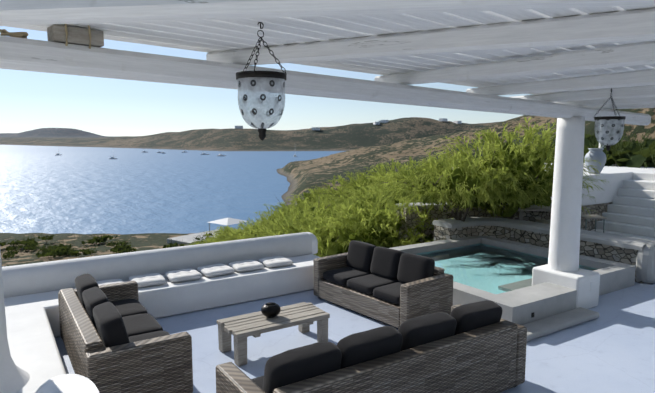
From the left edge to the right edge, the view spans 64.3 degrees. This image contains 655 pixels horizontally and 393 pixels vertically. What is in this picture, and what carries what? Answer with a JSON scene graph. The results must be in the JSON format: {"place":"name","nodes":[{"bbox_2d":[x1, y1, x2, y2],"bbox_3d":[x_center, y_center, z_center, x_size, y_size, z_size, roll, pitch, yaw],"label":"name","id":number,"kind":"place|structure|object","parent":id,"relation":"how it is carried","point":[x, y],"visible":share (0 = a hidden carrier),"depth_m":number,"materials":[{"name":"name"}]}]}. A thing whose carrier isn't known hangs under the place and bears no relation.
{"place":"outdoors","nodes":[
{"label":"outdoors","id":0,"kind":"place"},
{"bbox_2d":[0,136,344,233],"bbox_3d":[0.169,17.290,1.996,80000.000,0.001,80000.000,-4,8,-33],"label":"sea water","id":1,"kind":"structure","parent":0,"point":[80,190],"depth_m":174.59,"materials":[{"name":"blue liquid"}]},
{"bbox_2d":[0,26,531,135],"label":"sky","id":2,"kind":"structure","parent":0,"point":[29,100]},
{"bbox_2d":[0,108,654,266],"bbox_3d":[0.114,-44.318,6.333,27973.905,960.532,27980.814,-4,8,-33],"label":"hills","id":3,"kind":"structure","parent":0,"point":[400,140],"depth_m":252.88,"materials":[{"name":"brown soil"}]},
{"bbox_2d":[1,250,18,259],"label":"shore shrub","id":4,"kind":"object","parent":3,"relation":"on","point":[4,256],"visible":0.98,"depth_m":62.84,"materials":[{"name":"green plant"}]},
{"bbox_2d":[3,245,20,255],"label":"shore shrub","id":5,"kind":"object","parent":3,"relation":"on","point":[13,252],"visible":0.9,"depth_m":65.97,"materials":[{"name":"green plant"}]},
{"bbox_2d":[4,241,24,250],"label":"shore shrub","id":6,"kind":"object","parent":3,"relation":"on","point":[13,247],"visible":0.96,"depth_m":69.10,"materials":[{"name":"green plant"}]},
{"bbox_2d":[8,236,28,244],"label":"shore shrub","id":7,"kind":"object","parent":3,"relation":"on","point":[17,242],"visible":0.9,"depth_m":71.31,"materials":[{"name":"green plant"}]},
{"bbox_2d":[16,240,37,246],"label":"shore shrub","id":8,"kind":"object","parent":3,"relation":"on","point":[35,244],"visible":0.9,"depth_m":70.90,"materials":[{"name":"green plant"}]},
{"bbox_2d":[19,238,43,244],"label":"shore shrub","id":9,"kind":"object","parent":3,"relation":"on","point":[30,242],"visible":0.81,"depth_m":72.84,"materials":[{"name":"green plant"}]},
{"bbox_2d":[23,242,40,250],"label":"shore shrub","id":10,"kind":"object","parent":3,"relation":"on","point":[28,248],"visible":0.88,"depth_m":69.53,"materials":[{"name":"green plant"}]},
{"bbox_2d":[30,242,51,251],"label":"shore shrub","id":11,"kind":"object","parent":3,"relation":"on","point":[40,248],"visible":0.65,"depth_m":67.78,"materials":[{"name":"green plant"}]},
{"bbox_2d":[32,246,62,257],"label":"shore shrub","id":12,"kind":"object","parent":3,"relation":"on","point":[47,253],"visible":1,"depth_m":62.15,"materials":[{"name":"green plant"}]},
{"bbox_2d":[38,231,56,241],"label":"shore shrub","id":13,"kind":"object","parent":3,"relation":"on","point":[51,237],"visible":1,"depth_m":75.18,"materials":[{"name":"green plant"}]},
{"bbox_2d":[38,244,65,252],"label":"shore shrub","id":14,"kind":"object","parent":3,"relation":"on","point":[48,248],"visible":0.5,"depth_m":66.19,"materials":[{"name":"green plant"}]},
{"bbox_2d":[46,243,71,250],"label":"shore shrub","id":15,"kind":"object","parent":3,"relation":"on","point":[67,247],"visible":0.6,"depth_m":66.18,"materials":[{"name":"green plant"}]},
{"bbox_2d":[60,245,78,255],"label":"shore shrub","id":16,"kind":"object","parent":3,"relation":"on","point":[64,252],"visible":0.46,"depth_m":64.68,"materials":[{"name":"green plant"}]},
{"bbox_2d":[67,246,93,257],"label":"shore shrub","id":17,"kind":"object","parent":3,"relation":"on","point":[74,253],"visible":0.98,"depth_m":62.45,"materials":[{"name":"green plant"}]},
{"bbox_2d":[81,246,99,253],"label":"shore shrub","id":18,"kind":"object","parent":3,"relation":"on","point":[92,250],"visible":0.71,"depth_m":63.27,"materials":[{"name":"green plant"}]},
{"bbox_2d":[81,234,109,244],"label":"shore shrub","id":19,"kind":"object","parent":3,"relation":"on","point":[92,241],"visible":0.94,"depth_m":74.30,"materials":[{"name":"green plant"}]},
{"bbox_2d":[91,232,118,242],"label":"shore shrub","id":20,"kind":"object","parent":3,"relation":"on","point":[104,237],"visible":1,"depth_m":75.33,"materials":[{"name":"green plant"}]},
{"bbox_2d":[104,239,125,245],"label":"shore shrub","id":21,"kind":"object","parent":3,"relation":"on","point":[113,242],"visible":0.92,"depth_m":69.78,"materials":[{"name":"green plant"}]},
{"bbox_2d":[110,240,126,247],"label":"shore shrub","id":22,"kind":"object","parent":3,"relation":"on","point":[123,243],"visible":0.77,"depth_m":66.28,"materials":[{"name":"green plant"}]},
{"bbox_2d":[104,242,135,252],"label":"shore shrub","id":23,"kind":"object","parent":3,"relation":"on","point":[118,248],"visible":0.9,"depth_m":64.28,"materials":[{"name":"green plant"}]},
{"bbox_2d":[115,245,144,252],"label":"shore shrub","id":24,"kind":"object","parent":3,"relation":"on","point":[129,250],"visible":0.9,"depth_m":63.29,"materials":[{"name":"green plant"}]},
{"bbox_2d":[160,239,186,247],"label":"shore shrub","id":25,"kind":"object","parent":3,"relation":"on","point":[175,244],"visible":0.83,"depth_m":62.98,"materials":[{"name":"green plant"}]},
{"bbox_2d":[185,233,218,245],"bbox_3d":[-8.038,4.949,39.957,6.419,4.741,6.296,-4,8,-33],"label":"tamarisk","id":26,"kind":"object","parent":3,"relation":"on","point":[196,243],"visible":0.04,"depth_m":39.39,"materials":[{"name":"green plant"}]},
{"bbox_2d":[167,218,248,244],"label":"shore hut","id":27,"kind":"object","parent":3,"relation":"on","point":[190,239],"visible":0.4,"depth_m":75.26,"materials":[{"name":"paint"}]},
{"bbox_2d":[198,225,242,243],"bbox_3d":[-4.189,2.977,26.332,6.171,3.245,5.838,-4,8,-33],"label":"tamarisk","id":28,"kind":"object","parent":3,"relation":"on","point":[219,233],"visible":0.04,"depth_m":26.39,"materials":[{"name":"green plant"}]},
{"bbox_2d":[207,218,283,242],"bbox_3d":[-2.227,2.078,20.148,5.458,2.556,5.630,2,7,16],"label":"tamarisk","id":29,"kind":"object","parent":3,"relation":"on","point":[228,229],"visible":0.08,"depth_m":19.89,"materials":[{"name":"green plant"}]},
{"bbox_2d":[238,215,265,227],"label":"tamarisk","id":30,"kind":"object","parent":3,"relation":"on","point":[250,221],"visible":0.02,"depth_m":34.26,"materials":[{"name":"green plant"}]},
{"bbox_2d":[207,209,327,241],"bbox_3d":[-1.026,2.065,16.224,4.992,3.416,5.073,-4,8,-33],"label":"bush","id":31,"kind":"object","parent":3,"relation":"on","point":[240,235],"visible":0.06,"depth_m":16.09,"materials":[{"name":"green plant"}]},
{"bbox_2d":[255,197,299,226],"bbox_3d":[-1.112,2.001,31.523,6.977,4.372,6.571,-1,7,-6],"label":"tamarisk","id":32,"kind":"object","parent":3,"relation":"on","point":[271,206],"visible":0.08,"depth_m":31.30,"materials":[{"name":"green plant"}]},
{"bbox_2d":[250,193,340,227],"bbox_3d":[-0.414,1.223,22.320,5.325,2.566,6.296,-4,8,-33],"label":"tamarisk","id":33,"kind":"object","parent":3,"relation":"on","point":[296,209],"visible":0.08,"depth_m":22.45,"materials":[{"name":"green plant"}]},
{"bbox_2d":[248,204,350,254],"bbox_3d":[-0.306,2.151,13.155,4.843,3.879,4.652,-4,8,-33],"label":"bush","id":34,"kind":"object","parent":3,"relation":"on","point":[286,224],"visible":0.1,"depth_m":13.31,"materials":[{"name":"green plant"}]},
{"bbox_2d":[277,187,332,210],"bbox_3d":[0.484,1.276,28.481,6.482,3.804,6.538,-4,8,-33],"label":"tamarisk","id":35,"kind":"object","parent":3,"relation":"on","point":[300,200],"visible":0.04,"depth_m":28.33,"materials":[{"name":"green plant"}]},
{"bbox_2d":[259,194,367,230],"bbox_3d":[0.555,1.379,18.326,5.613,3.228,6.001,-4,8,-33],"label":"bush","id":36,"kind":"object","parent":3,"relation":"on","point":[317,207],"depth_m":18.15,"materials":[{"name":"green plant"}]},
{"bbox_2d":[305,170,374,204],"bbox_3d":[1.990,0.400,25.213,6.147,3.538,6.703,2,7,16],"label":"tamarisk","id":37,"kind":"object","parent":3,"relation":"on","point":[330,190],"visible":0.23,"depth_m":24.69,"materials":[{"name":"green plant"}]},
{"bbox_2d":[268,191,433,256],"bbox_3d":[0.874,1.889,12.159,4.701,3.978,4.944,5,8,36],"label":"bush","id":38,"kind":"object","parent":3,"relation":"on","point":[343,233],"visible":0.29,"depth_m":11.54,"materials":[{"name":"green plant"}]},
{"bbox_2d":[298,172,414,223],"bbox_3d":[1.913,1.097,16.980,5.651,3.639,5.425,-4,8,-33],"label":"bush","id":39,"kind":"object","parent":3,"relation":"on","point":[360,192],"visible":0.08,"depth_m":16.89,"materials":[{"name":"green plant"}]},
{"bbox_2d":[335,156,424,198],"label":"bush","id":40,"kind":"object","parent":3,"relation":"on","point":[382,172],"visible":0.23,"depth_m":22.59,"materials":[{"name":"green plant"}]},
{"bbox_2d":[319,183,455,252],"bbox_3d":[1.744,1.549,12.684,4.968,4.002,5.080,-4,8,-33],"label":"bush","id":41,"kind":"object","parent":3,"relation":"on","point":[395,224],"visible":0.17,"depth_m":11.73,"materials":[{"name":"green plant"}]},
{"bbox_2d":[362,169,425,229],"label":"bush","id":42,"kind":"object","parent":3,"relation":"on","point":[394,203],"visible":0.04,"depth_m":14.83,"materials":[{"name":"green plant"}]},
{"bbox_2d":[361,151,449,191],"bbox_3d":[4.326,-0.143,20.686,6.223,3.385,6.740,-4,8,-33],"label":"tamarisk","id":43,"kind":"object","parent":3,"relation":"on","point":[398,167],"visible":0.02,"depth_m":20.57,"materials":[{"name":"green plant"}]},
{"bbox_2d":[360,151,551,221],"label":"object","id":44,"kind":"object","parent":3,"relation":"on","point":[437,190],"visible":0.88,"depth_m":10.23,"materials":[{"name":"green plant"}]},
{"bbox_2d":[410,145,513,183],"bbox_3d":[5.562,-0.092,18.311,5.780,3.568,6.289,-4,8,-33],"label":"bush","id":45,"kind":"object","parent":3,"relation":"on","point":[436,160],"visible":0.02,"depth_m":19.01,"materials":[{"name":"green plant"}]},
{"bbox_2d":[424,117,605,218],"bbox_3d":[3.997,-0.108,11.501,4.172,3.288,4.110,-4,8,-33],"label":"bush","id":46,"kind":"object","parent":3,"relation":"on","point":[529,163],"visible":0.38,"depth_m":10.83,"materials":[{"name":"green plant"}]},
{"bbox_2d":[545,126,650,162],"bbox_3d":[10.763,-0.658,21.753,5.037,5.075,5.372,-4,8,-33],"label":"tree","id":47,"kind":"object","parent":3,"relation":"on","point":[590,137],"visible":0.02,"depth_m":20.92,"materials":[{"name":"green plant"}]},
{"bbox_2d":[583,128,654,162],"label":"tree","id":48,"kind":"object","parent":3,"relation":"on","point":[587,143],"visible":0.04,"depth_m":18.00,"materials":[{"name":"green plant"}]},
{"bbox_2d":[588,129,654,168],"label":"tree","id":49,"kind":"object","parent":3,"relation":"on","point":[639,156],"visible":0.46,"depth_m":15.66,"materials":[{"name":"green plant"}]},
{"bbox_2d":[54,282,654,392],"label":"terrace floor","id":50,"kind":"structure","parent":0,"point":[610,348],"depth_m":6.09,"materials":[{"name":"paint"}]},
{"bbox_2d":[58,273,192,392],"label":"sofa","id":51,"kind":"object","parent":50,"relation":"on","point":[115,338],"visible":0.98,"depth_m":4.69,"materials":[{"name":"wicker"}]},
{"bbox_2d":[4,254,319,392],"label":"platform bench","id":52,"kind":"object","parent":50,"relation":"on","point":[33,325],"visible":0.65,"depth_m":6.90,"materials":[{"name":"white paint"}]},
{"bbox_2d":[0,253,29,392],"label":"column","id":53,"kind":"structure","parent":52,"relation":"on","point":[14,378],"depth_m":4.17,"materials":[{"name":"white paint"}]},
{"bbox_2d":[35,374,98,392],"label":"wall","id":54,"kind":"structure","parent":52,"relation":"on","point":[71,383],"depth_m":3.29,"materials":[{"name":"white paint"}]},
{"bbox_2d":[2,232,317,297],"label":"parapet wall","id":55,"kind":"structure","parent":52,"relation":"on","point":[28,279],"depth_m":7.46,"materials":[{"name":"white paint"}]},
{"bbox_2d":[96,256,292,286],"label":"seat cushions","id":56,"kind":"object","parent":52,"relation":"on","point":[145,280],"visible":0.81,"depth_m":7.49,"materials":[{"name":"white fabric"}]},
{"bbox_2d":[217,302,329,365],"bbox_3d":[-0.605,1.544,5.976,1.206,0.360,0.557,-4,8,-34],"label":"coffee table","id":57,"kind":"object","parent":50,"relation":"on","point":[303,316],"visible":0.92,"depth_m":5.83,"materials":[{"name":"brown wood"}]},
{"bbox_2d":[261,302,280,317],"bbox_3d":[-0.644,1.296,5.934,0.223,0.148,0.223,-4,8,-33],"label":"vase","id":58,"kind":"object","parent":57,"relation":"on","point":[271,310],"visible":1,"depth_m":5.86,"materials":[{"name":"black ceramic"}]},
{"bbox_2d":[216,300,526,392],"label":"sofa","id":59,"kind":"object","parent":50,"relation":"on","point":[477,347],"visible":1,"depth_m":4.25,"materials":[{"name":"wicker"}]},
{"bbox_2d":[313,240,452,327],"bbox_3d":[0.720,1.152,7.298,0.880,0.836,1.900,-5,8,-39],"label":"sofa","id":60,"kind":"object","parent":50,"relation":"on","point":[394,288],"visible":0.94,"depth_m":6.98,"materials":[{"name":"wicker"}]},
{"bbox_2d":[396,202,581,242],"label":"garden stone wall","id":61,"kind":"structure","parent":50,"relation":"on","point":[410,222],"depth_m":11.90,"materials":[{"name":"grey stone"}]},
{"bbox_2d":[390,236,635,340],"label":"plunge pool","id":62,"kind":"structure","parent":50,"relation":"on","point":[541,310],"depth_m":7.01,"materials":[{"name":"grey concrete"}]},
{"bbox_2d":[416,243,597,293],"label":"pool water","id":63,"kind":"structure","parent":62,"relation":"in","point":[490,268],"depth_m":8.89,"materials":[{"name":"teal liquid"}]},
{"bbox_2d":[532,264,599,308],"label":"column plinth","id":64,"kind":"structure","parent":62,"relation":"on","point":[584,283],"depth_m":7.27,"materials":[{"name":"white paint"}]},
{"bbox_2d":[548,117,584,271],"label":"column","id":65,"kind":"structure","parent":64,"relation":"on","point":[564,242],"depth_m":7.30,"materials":[{"name":"white paint"}]},
{"bbox_2d":[0,0,654,124],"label":"pergola","id":66,"kind":"object","parent":65,"relation":"on","point":[566,58],"visible":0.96,"depth_m":3.04,"materials":[{"name":"white wood"}]},
{"bbox_2d":[0,24,103,48],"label":"rolled blind","id":67,"kind":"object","parent":66,"relation":"attached to","point":[67,35],"depth_m":2.79,"materials":[{"name":"beige fabric"}]},
{"bbox_2d":[236,22,286,140],"bbox_3d":[-0.352,-0.621,2.798,0.276,0.640,0.270,-4,8,-33],"label":"lantern","id":68,"kind":"object","parent":66,"relation":"hanging from","point":[254,86],"visible":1,"depth_m":2.72,"materials":[{"name":"clear glass"}]},
{"bbox_2d":[594,88,625,150],"bbox_3d":[3.180,-0.898,5.869,0.318,0.775,0.312,-4,8,-33],"label":"lantern","id":69,"kind":"object","parent":66,"relation":"hanging from","point":[610,125],"visible":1,"depth_m":5.80,"materials":[{"name":"clear glass"}]},
{"bbox_2d":[433,217,654,283],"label":"stone wall","id":70,"kind":"structure","parent":50,"relation":"on","point":[639,253],"depth_m":9.96,"materials":[{"name":"grey stone"}]},
{"bbox_2d":[513,205,584,219],"bbox_3d":[4.865,0.647,11.760,1.500,0.820,0.740,0,7,2],"label":"garden table","id":71,"kind":"object","parent":50,"relation":"on","point":[519,212],"visible":0.29,"depth_m":11.47,"materials":[{"name":"wood"}]},
{"bbox_2d":[581,214,606,232],"bbox_3d":[5.833,0.755,11.564,0.460,0.653,0.460,0,7,2],"label":"table","id":72,"kind":"object","parent":50,"relation":"on","point":[587,216],"visible":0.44,"depth_m":11.36,"materials":[{"name":"grey wood"}]},
{"bbox_2d":[545,163,654,230],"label":"wall","id":73,"kind":"structure","parent":50,"relation":"on","point":[613,176],"depth_m":12.68,"materials":[{"name":"paint"}]},
{"bbox_2d":[585,148,606,173],"bbox_3d":[6.543,-0.870,12.737,0.476,0.610,0.476,1,7,5],"label":"urn","id":74,"kind":"object","parent":73,"relation":"on","point":[598,154],"visible":0.92,"depth_m":12.57,"materials":[{"name":"ceramic"}]},
{"bbox_2d":[591,180,654,240],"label":"stairs","id":75,"kind":"structure","parent":50,"relation":"on","point":[630,212],"depth_m":12.29,"materials":[{"name":"white paint"}]},
{"bbox_2d":[536,219,550,223],"bbox_3d":[4.631,0.837,10.850,0.460,0.653,0.460,0,7,2],"label":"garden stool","id":76,"kind":"object","parent":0,"point":[544,221],"visible":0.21,"depth_m":10.78,"materials":[{"name":"grey"}]}
]}

